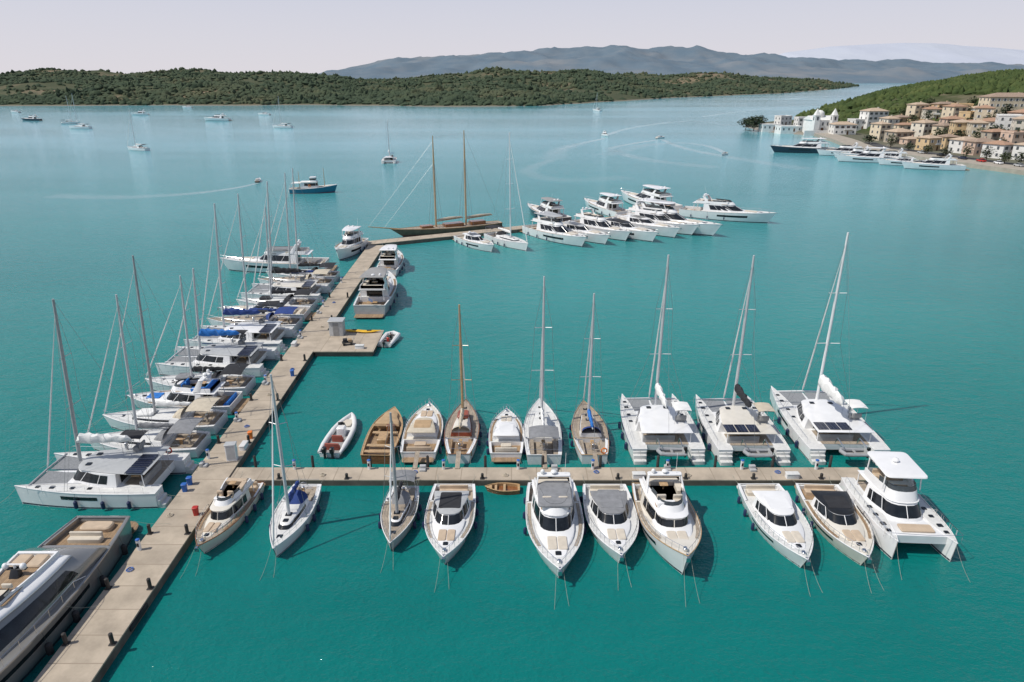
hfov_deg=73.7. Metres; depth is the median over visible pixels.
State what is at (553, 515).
motor yacht
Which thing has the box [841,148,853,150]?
side window
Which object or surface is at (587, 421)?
sailing yacht
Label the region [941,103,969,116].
house
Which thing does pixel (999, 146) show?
house
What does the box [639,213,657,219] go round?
side window
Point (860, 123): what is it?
house
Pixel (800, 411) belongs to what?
side window
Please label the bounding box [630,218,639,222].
side window
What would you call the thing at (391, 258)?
motor yacht
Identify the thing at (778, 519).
motor yacht
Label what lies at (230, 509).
cabin launch
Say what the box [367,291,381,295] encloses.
saloon door
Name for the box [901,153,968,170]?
motor yacht
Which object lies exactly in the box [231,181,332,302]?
catamaran
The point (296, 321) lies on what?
sailing yacht
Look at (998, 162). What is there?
parked car
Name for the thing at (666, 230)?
motor yacht
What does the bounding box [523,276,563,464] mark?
sailing yacht
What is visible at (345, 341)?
dock cart
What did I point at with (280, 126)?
sailing yacht
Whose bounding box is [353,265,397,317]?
motor yacht
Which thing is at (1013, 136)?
house
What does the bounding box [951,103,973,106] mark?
house
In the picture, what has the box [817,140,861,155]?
motor yacht
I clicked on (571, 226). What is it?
side window
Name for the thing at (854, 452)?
inflatable tender
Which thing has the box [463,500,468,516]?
side window
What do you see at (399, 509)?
sailing yacht
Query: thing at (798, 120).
house
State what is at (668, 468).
boarding steps
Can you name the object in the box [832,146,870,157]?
motor yacht
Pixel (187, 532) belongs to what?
bollard
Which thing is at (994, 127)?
tree
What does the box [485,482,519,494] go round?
rowing dinghy
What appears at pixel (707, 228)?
motor yacht
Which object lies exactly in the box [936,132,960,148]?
house
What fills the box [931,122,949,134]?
house
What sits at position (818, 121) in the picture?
church
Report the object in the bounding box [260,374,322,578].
sailing yacht
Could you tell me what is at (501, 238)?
sailing yacht
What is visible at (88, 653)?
pier
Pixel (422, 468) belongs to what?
boarding steps
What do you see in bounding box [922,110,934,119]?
tree
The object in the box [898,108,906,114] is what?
tree
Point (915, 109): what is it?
house
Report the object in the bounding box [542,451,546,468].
gangway
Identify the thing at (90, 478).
side window
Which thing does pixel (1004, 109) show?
tree
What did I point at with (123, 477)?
saloon door
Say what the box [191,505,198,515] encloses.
storage bin
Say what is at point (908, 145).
tree
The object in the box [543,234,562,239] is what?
hull window
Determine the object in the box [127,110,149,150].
sailing yacht
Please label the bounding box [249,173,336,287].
sailing yacht
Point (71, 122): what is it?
sailing yacht
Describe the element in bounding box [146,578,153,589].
bollard
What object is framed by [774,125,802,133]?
house
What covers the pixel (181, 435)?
sailing yacht
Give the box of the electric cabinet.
[223,441,238,460]
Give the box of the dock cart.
[342,337,354,345]
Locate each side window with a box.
[0,571,77,651]
[81,473,106,484]
[121,441,150,444]
[138,418,168,421]
[174,394,194,401]
[202,355,222,362]
[226,334,245,338]
[233,494,246,513]
[269,255,288,260]
[276,287,290,290]
[294,504,305,522]
[403,503,409,519]
[433,501,436,516]
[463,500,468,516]
[532,497,539,521]
[540,224,553,230]
[567,224,576,229]
[571,499,574,520]
[584,219,597,225]
[591,500,597,514]
[611,221,620,226]
[625,499,628,515]
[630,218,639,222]
[638,194,650,197]
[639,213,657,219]
[643,496,654,518]
[709,205,731,210]
[755,500,766,518]
[798,406,804,420]
[802,144,817,146]
[814,499,825,517]
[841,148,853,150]
[865,153,879,156]
[867,488,881,507]
[931,161,945,163]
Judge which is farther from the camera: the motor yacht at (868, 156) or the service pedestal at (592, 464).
the motor yacht at (868, 156)
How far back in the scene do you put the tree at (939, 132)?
370.52 m
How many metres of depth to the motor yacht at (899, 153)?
313.82 m
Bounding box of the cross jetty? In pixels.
[229,455,865,485]
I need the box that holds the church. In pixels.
[802,108,838,135]
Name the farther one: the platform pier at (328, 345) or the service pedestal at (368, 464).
the platform pier at (328, 345)
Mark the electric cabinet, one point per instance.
(231, 450)
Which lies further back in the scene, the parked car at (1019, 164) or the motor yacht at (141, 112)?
the motor yacht at (141, 112)
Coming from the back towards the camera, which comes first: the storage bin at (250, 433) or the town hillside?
the town hillside
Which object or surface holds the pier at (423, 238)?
in the sea water
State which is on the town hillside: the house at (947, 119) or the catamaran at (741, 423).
the house at (947, 119)
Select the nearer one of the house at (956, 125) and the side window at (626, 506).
the side window at (626, 506)
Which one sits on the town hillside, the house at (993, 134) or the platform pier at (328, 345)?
the house at (993, 134)
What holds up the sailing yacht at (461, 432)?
on the sea water
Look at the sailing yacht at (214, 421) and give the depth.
73.99 m
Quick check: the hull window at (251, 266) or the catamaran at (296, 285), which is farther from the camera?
the hull window at (251, 266)
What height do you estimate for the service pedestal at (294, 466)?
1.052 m
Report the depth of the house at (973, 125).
348.38 m
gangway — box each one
[413,451,419,468]
[455,451,460,468]
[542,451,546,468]
[592,451,598,468]
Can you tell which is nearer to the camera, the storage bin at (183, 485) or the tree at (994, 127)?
the storage bin at (183, 485)
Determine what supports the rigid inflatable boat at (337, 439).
on the sea water
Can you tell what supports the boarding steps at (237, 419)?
on the pier at (88, 653)
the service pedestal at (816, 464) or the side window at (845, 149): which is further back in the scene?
the side window at (845, 149)
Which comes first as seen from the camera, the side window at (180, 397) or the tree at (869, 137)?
the side window at (180, 397)
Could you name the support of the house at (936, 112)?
on the town hillside
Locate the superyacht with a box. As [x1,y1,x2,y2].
[0,516,168,681]
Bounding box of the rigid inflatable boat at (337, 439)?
[317,412,356,458]
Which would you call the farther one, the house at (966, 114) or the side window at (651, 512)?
the house at (966, 114)
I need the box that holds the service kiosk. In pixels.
[327,317,345,335]
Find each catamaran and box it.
[0,299,198,509]
[142,268,282,377]
[172,203,303,352]
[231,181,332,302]
[381,122,396,163]
[617,255,704,464]
[692,255,790,465]
[767,232,889,464]
[838,451,966,578]
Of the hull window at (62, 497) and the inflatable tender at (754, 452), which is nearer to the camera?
the hull window at (62, 497)
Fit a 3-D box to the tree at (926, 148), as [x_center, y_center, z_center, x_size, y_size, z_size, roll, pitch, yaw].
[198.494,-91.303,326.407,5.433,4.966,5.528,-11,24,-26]
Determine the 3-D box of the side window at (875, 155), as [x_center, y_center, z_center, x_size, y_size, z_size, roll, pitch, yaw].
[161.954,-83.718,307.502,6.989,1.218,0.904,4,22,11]
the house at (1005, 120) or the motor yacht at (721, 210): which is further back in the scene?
the house at (1005, 120)
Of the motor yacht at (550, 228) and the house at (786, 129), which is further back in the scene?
the house at (786, 129)
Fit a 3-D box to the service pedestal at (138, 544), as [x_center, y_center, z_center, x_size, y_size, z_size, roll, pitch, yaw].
[-29.726,16.186,54.370,0.320,1.052,0.295,0,21,1]
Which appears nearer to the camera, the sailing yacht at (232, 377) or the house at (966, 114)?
the sailing yacht at (232, 377)
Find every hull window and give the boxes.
[0,584,89,681]
[60,496,96,500]
[246,265,276,268]
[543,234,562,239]
[639,520,655,544]
[717,215,747,217]
[752,518,772,542]
[777,410,787,426]
[811,517,832,540]
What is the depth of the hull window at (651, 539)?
55.67 m
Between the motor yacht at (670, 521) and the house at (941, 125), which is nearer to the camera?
the motor yacht at (670, 521)
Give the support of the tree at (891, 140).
on the town hillside
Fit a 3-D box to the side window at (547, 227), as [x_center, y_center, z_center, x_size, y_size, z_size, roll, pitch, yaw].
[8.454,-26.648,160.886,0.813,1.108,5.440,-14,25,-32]
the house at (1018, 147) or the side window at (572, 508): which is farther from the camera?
the house at (1018, 147)
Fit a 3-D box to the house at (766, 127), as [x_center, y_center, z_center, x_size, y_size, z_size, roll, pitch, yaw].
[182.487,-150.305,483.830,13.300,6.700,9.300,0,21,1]
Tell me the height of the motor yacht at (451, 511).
2.556 m
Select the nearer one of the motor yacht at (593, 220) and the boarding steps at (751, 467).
the boarding steps at (751, 467)
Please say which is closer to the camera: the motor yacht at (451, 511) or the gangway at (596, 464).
the motor yacht at (451, 511)
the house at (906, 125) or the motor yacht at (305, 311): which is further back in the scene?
the house at (906, 125)
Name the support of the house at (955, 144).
on the town hillside
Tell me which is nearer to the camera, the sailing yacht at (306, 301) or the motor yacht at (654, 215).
the sailing yacht at (306, 301)
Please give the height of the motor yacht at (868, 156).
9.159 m
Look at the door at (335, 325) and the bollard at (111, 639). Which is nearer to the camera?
the bollard at (111, 639)
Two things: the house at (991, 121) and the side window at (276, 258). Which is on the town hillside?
the house at (991, 121)
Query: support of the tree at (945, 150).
on the town hillside
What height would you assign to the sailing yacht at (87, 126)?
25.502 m
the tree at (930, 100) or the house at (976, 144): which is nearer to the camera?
the house at (976, 144)
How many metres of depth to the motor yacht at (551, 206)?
183.16 m
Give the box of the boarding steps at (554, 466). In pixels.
[551,464,557,471]
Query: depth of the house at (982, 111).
378.17 m
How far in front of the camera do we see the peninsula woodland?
1137.99 m
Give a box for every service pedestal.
[135,538,141,550]
[205,449,209,458]
[292,459,296,469]
[367,459,370,469]
[442,459,444,469]
[517,459,519,469]
[591,459,594,469]
[740,459,744,469]
[814,459,819,469]
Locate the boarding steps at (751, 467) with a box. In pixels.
[748,464,756,471]
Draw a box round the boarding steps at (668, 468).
[664,464,670,470]
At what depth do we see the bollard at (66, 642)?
45.30 m
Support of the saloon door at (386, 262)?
in the motor yacht at (391, 258)
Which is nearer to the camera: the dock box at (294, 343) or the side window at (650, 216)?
the dock box at (294, 343)
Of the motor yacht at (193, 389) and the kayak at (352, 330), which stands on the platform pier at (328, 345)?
the kayak at (352, 330)
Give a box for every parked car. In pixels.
[976,158,986,161]
[993,160,1003,163]
[1013,163,1023,166]
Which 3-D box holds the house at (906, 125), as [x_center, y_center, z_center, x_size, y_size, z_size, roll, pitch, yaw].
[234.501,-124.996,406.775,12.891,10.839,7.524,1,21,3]
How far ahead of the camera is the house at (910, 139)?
371.63 m
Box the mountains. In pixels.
[779,43,1023,64]
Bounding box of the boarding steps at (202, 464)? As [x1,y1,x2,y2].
[199,461,208,467]
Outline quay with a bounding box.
[814,133,1023,174]
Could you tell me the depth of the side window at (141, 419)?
73.63 m
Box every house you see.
[758,123,781,131]
[774,115,792,124]
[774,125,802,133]
[793,117,804,125]
[828,121,857,134]
[848,118,864,130]
[859,107,888,128]
[869,120,891,140]
[879,115,900,128]
[883,127,914,143]
[893,114,909,122]
[894,121,912,129]
[899,135,916,144]
[905,101,930,117]
[910,118,939,136]
[914,133,942,150]
[920,105,941,119]
[930,101,952,107]
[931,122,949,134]
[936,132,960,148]
[939,115,964,123]
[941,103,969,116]
[948,118,967,136]
[948,135,974,153]
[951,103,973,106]
[958,111,974,119]
[961,137,995,154]
[964,118,988,136]
[973,104,994,119]
[978,92,1023,115]
[979,118,995,129]
[980,127,1002,139]
[980,139,1014,158]
[994,114,1023,129]
[1000,130,1023,143]
[1008,109,1023,114]
[1010,116,1023,130]
[1011,142,1023,159]
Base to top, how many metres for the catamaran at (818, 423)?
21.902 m
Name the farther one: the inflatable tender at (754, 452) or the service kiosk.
the service kiosk
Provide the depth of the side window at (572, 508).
57.54 m
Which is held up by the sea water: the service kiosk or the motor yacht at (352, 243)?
the motor yacht at (352, 243)
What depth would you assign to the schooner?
167.74 m
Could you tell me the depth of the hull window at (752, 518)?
56.72 m
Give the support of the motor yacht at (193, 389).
on the sea water
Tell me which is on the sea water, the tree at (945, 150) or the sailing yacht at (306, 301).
the sailing yacht at (306, 301)
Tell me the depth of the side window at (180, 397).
77.67 m
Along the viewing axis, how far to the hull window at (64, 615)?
44.87 m
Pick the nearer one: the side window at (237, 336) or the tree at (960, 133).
the side window at (237, 336)
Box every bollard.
[61,632,70,645]
[104,578,112,589]
[108,632,116,645]
[146,524,153,534]
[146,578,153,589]
[184,524,190,534]
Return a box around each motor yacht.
[21,114,41,120]
[113,369,257,414]
[131,110,150,114]
[204,113,230,120]
[209,300,315,321]
[220,237,337,272]
[335,222,370,260]
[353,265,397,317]
[377,244,404,275]
[398,398,444,463]
[422,474,478,591]
[453,231,494,251]
[486,404,525,461]
[520,204,587,246]
[523,460,585,609]
[527,197,571,220]
[562,220,610,244]
[565,199,631,240]
[580,475,639,586]
[583,192,629,216]
[606,213,681,237]
[606,217,658,241]
[614,201,699,235]
[615,198,722,235]
[620,183,682,209]
[629,453,701,603]
[679,192,775,222]
[736,475,822,596]
[770,137,836,152]
[792,475,883,589]
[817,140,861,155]
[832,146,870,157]
[834,147,898,162]
[876,157,915,165]
[884,148,914,160]
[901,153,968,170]
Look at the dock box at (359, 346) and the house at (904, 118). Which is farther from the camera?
the house at (904, 118)
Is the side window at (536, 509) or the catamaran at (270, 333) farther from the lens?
the catamaran at (270, 333)
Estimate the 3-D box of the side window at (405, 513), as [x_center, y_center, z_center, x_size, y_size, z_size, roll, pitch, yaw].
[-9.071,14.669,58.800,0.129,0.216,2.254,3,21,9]
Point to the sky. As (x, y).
(125, 36)
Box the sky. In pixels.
[0,0,1023,73]
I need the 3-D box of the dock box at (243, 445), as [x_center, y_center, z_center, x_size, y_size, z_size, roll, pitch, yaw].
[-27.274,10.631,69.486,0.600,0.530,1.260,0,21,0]
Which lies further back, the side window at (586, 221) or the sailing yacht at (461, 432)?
the side window at (586, 221)
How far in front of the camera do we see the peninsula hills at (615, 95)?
1183.81 m
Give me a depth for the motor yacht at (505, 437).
70.75 m
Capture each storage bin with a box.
[180,482,187,491]
[185,476,192,485]
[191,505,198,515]
[247,430,252,438]
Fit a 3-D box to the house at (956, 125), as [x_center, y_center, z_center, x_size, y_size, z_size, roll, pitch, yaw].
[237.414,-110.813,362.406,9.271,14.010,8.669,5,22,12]
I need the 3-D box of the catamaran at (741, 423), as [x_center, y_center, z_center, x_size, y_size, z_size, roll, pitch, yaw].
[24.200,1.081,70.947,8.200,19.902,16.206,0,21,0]
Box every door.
[120,474,127,481]
[332,323,338,335]
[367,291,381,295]
[384,260,393,264]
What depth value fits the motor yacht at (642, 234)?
161.78 m
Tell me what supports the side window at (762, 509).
in the motor yacht at (778, 519)
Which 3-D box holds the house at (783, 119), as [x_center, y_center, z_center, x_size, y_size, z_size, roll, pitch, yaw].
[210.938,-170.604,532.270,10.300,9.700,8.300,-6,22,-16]
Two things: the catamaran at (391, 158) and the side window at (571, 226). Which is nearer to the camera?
the side window at (571, 226)
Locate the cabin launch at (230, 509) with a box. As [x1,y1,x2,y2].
[182,472,270,575]
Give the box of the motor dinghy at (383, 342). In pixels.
[377,331,400,347]
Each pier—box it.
[34,245,383,681]
[313,330,383,355]
[366,210,678,244]
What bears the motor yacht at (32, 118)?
on the sea water
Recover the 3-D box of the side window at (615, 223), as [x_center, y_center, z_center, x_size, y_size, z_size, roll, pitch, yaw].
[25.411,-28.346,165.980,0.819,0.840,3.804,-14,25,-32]
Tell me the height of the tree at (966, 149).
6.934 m
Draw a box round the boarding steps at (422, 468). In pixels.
[419,464,425,471]
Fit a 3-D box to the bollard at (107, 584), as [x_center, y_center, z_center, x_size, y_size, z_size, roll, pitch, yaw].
[-29.804,17.840,50.294,0.450,0.900,0.450,0,21,0]
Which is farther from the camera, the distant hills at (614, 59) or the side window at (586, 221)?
the distant hills at (614, 59)
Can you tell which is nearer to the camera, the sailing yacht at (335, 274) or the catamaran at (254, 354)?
the catamaran at (254, 354)
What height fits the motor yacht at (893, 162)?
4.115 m
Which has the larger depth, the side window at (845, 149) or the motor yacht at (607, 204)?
the side window at (845, 149)
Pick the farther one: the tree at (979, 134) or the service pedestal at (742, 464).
the tree at (979, 134)
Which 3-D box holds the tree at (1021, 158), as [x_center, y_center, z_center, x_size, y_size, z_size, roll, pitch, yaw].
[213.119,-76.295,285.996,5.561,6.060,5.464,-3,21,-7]
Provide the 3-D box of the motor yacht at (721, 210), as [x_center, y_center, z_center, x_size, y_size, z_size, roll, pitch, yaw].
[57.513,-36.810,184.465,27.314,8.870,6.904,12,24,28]
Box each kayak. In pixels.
[345,329,360,331]
[357,330,379,332]
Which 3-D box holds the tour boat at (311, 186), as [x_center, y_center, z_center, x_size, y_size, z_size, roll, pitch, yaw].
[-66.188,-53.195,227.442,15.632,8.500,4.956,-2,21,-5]
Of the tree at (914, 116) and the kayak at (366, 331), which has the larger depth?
the tree at (914, 116)
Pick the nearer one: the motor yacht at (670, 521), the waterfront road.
the motor yacht at (670, 521)
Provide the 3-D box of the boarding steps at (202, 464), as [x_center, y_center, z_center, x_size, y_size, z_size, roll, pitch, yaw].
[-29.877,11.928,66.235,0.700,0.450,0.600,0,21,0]
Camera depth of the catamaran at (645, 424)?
70.74 m
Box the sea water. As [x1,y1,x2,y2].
[0,83,1023,681]
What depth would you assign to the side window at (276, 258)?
134.07 m
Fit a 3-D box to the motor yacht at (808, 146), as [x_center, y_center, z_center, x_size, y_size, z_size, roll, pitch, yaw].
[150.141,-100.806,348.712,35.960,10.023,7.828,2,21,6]
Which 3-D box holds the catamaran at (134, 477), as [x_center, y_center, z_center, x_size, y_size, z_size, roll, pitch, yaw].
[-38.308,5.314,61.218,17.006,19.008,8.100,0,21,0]
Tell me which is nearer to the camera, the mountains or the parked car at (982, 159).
the parked car at (982, 159)
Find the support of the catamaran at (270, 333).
on the sea water
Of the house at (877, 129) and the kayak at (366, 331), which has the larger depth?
the house at (877, 129)
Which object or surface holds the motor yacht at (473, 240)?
on the sea water
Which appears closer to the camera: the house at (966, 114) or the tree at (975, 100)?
the house at (966, 114)
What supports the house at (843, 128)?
on the town hillside
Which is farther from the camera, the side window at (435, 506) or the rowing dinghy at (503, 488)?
the rowing dinghy at (503, 488)
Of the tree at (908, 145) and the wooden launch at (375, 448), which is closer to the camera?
the wooden launch at (375, 448)
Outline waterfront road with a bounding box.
[864,142,1023,164]
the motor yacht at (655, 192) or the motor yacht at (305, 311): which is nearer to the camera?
the motor yacht at (305, 311)
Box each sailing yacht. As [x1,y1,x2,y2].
[61,96,79,123]
[68,294,215,458]
[69,93,91,128]
[85,255,229,435]
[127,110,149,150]
[136,276,263,395]
[194,194,308,330]
[231,206,321,311]
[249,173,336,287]
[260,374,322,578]
[261,168,341,281]
[273,99,292,127]
[378,412,421,572]
[442,304,481,462]
[484,132,527,250]
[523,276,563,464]
[569,293,610,464]
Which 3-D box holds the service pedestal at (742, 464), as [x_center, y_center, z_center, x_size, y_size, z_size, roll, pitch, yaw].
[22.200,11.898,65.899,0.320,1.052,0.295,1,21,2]
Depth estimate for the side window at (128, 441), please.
69.22 m
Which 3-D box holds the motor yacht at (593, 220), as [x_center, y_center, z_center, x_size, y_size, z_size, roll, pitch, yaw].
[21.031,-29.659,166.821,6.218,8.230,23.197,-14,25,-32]
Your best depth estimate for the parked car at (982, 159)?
295.77 m
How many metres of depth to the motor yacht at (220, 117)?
606.71 m
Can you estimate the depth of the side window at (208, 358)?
88.27 m
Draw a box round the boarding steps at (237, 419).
[233,417,241,421]
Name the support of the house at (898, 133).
on the town hillside
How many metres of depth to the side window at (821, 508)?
58.56 m
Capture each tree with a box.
[737,118,749,129]
[745,115,762,130]
[756,115,767,122]
[863,135,877,141]
[887,134,896,146]
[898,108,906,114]
[904,142,915,149]
[909,114,918,118]
[922,98,935,103]
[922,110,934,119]
[922,145,932,153]
[933,128,947,135]
[941,146,952,154]
[949,129,967,136]
[963,145,973,156]
[966,96,978,103]
[972,127,985,137]
[981,147,996,159]
[987,125,1004,129]
[998,103,1015,113]
[999,152,1014,163]
[1015,152,1023,162]
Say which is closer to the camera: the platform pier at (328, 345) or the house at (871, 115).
the platform pier at (328, 345)
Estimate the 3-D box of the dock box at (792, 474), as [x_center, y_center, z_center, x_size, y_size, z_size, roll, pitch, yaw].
[26.500,12.679,64.595,1.260,0.530,0.600,0,21,0]
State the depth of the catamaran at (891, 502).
57.06 m
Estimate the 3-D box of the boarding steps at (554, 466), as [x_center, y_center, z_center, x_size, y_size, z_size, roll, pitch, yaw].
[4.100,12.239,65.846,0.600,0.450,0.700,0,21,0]
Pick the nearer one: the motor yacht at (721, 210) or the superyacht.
the superyacht
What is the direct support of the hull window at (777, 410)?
in the catamaran at (818, 423)
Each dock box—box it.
[238,440,248,450]
[291,340,296,346]
[355,344,363,348]
[632,471,645,478]
[785,471,799,478]
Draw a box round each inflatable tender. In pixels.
[656,447,686,457]
[743,448,773,458]
[839,447,870,457]
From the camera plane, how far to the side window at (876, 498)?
58.64 m
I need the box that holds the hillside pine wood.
[793,68,1023,130]
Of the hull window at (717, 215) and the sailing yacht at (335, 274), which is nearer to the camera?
the sailing yacht at (335, 274)
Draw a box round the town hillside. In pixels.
[746,93,1023,164]
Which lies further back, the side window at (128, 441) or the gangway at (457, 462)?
the side window at (128, 441)
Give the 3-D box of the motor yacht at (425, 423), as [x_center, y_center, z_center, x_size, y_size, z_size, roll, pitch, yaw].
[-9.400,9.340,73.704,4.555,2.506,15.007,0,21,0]
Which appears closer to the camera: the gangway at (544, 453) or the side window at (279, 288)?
the gangway at (544, 453)
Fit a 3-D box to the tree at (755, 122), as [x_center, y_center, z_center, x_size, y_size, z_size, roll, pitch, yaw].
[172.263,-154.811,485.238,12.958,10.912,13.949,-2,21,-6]
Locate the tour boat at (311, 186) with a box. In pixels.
[289,171,336,193]
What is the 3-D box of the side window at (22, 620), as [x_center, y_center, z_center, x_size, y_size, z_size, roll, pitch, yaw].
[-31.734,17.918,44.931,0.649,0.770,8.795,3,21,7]
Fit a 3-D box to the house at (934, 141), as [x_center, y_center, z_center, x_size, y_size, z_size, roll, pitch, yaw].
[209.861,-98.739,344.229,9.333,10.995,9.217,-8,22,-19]
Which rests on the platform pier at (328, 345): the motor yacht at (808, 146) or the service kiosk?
the service kiosk
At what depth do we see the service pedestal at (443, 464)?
65.76 m
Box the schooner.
[370,130,502,236]
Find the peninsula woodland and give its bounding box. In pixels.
[0,66,858,105]
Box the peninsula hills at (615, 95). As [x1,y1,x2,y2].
[0,69,854,106]
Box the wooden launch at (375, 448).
[360,406,402,463]
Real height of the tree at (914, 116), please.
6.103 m
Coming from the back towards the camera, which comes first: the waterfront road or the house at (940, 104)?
the house at (940, 104)
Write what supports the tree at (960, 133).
on the town hillside
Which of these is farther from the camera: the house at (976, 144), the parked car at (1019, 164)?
the house at (976, 144)
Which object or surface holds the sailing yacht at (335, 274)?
on the sea water
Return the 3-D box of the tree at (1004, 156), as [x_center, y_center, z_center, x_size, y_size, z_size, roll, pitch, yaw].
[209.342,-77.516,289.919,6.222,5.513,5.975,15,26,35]
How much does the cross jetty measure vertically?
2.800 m
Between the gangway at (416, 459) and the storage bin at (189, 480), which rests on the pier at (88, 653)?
the storage bin at (189, 480)
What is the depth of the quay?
316.37 m
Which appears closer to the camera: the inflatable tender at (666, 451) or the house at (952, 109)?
the inflatable tender at (666, 451)
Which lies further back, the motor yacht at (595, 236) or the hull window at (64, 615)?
the motor yacht at (595, 236)
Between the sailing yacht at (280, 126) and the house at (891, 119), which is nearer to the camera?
the house at (891, 119)
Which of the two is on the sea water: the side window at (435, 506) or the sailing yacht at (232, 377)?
the sailing yacht at (232, 377)
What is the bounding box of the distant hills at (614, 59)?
[319,45,1023,82]
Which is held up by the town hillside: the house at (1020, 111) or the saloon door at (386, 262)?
the house at (1020, 111)
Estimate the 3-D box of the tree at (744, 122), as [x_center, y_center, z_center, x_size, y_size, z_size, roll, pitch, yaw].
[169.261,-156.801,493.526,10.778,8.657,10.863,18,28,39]
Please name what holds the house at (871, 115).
on the town hillside
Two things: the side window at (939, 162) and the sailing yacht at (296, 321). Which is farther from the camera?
the side window at (939, 162)
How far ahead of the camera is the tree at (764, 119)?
506.99 m
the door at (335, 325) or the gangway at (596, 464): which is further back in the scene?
the door at (335, 325)
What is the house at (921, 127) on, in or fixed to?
on the town hillside
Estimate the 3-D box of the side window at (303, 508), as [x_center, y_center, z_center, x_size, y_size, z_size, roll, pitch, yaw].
[-18.119,14.732,58.410,0.128,0.216,2.600,3,21,8]
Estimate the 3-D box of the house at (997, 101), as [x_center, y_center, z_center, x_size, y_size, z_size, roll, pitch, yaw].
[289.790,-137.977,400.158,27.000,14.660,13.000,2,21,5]
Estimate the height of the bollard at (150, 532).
0.900 m
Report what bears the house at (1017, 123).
on the town hillside
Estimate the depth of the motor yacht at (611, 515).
57.46 m
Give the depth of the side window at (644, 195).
200.78 m
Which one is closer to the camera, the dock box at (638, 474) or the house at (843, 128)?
the dock box at (638, 474)
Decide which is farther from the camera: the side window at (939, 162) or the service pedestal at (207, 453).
the side window at (939, 162)
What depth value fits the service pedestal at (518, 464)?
65.75 m
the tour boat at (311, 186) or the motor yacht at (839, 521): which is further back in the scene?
the tour boat at (311, 186)
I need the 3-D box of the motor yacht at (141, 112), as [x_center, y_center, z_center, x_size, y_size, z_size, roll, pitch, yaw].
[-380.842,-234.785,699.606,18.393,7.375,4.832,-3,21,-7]
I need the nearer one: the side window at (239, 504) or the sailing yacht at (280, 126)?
the side window at (239, 504)
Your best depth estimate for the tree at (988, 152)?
297.96 m
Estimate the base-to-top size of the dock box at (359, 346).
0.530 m
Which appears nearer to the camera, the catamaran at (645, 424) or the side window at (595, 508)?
the side window at (595, 508)
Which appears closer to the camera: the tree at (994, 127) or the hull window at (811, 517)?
the hull window at (811, 517)
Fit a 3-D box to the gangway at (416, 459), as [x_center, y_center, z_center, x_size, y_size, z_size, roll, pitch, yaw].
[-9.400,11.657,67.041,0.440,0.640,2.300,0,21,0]
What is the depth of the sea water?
94.79 m
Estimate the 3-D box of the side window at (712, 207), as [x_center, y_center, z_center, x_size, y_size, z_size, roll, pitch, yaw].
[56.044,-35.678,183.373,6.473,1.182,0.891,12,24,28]
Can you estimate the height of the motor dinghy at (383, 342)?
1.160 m
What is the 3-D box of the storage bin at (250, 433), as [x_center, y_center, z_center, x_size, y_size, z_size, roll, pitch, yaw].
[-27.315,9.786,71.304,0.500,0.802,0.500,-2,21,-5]
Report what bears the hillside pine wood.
on the town hillside
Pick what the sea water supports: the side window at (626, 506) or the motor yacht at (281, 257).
the motor yacht at (281, 257)

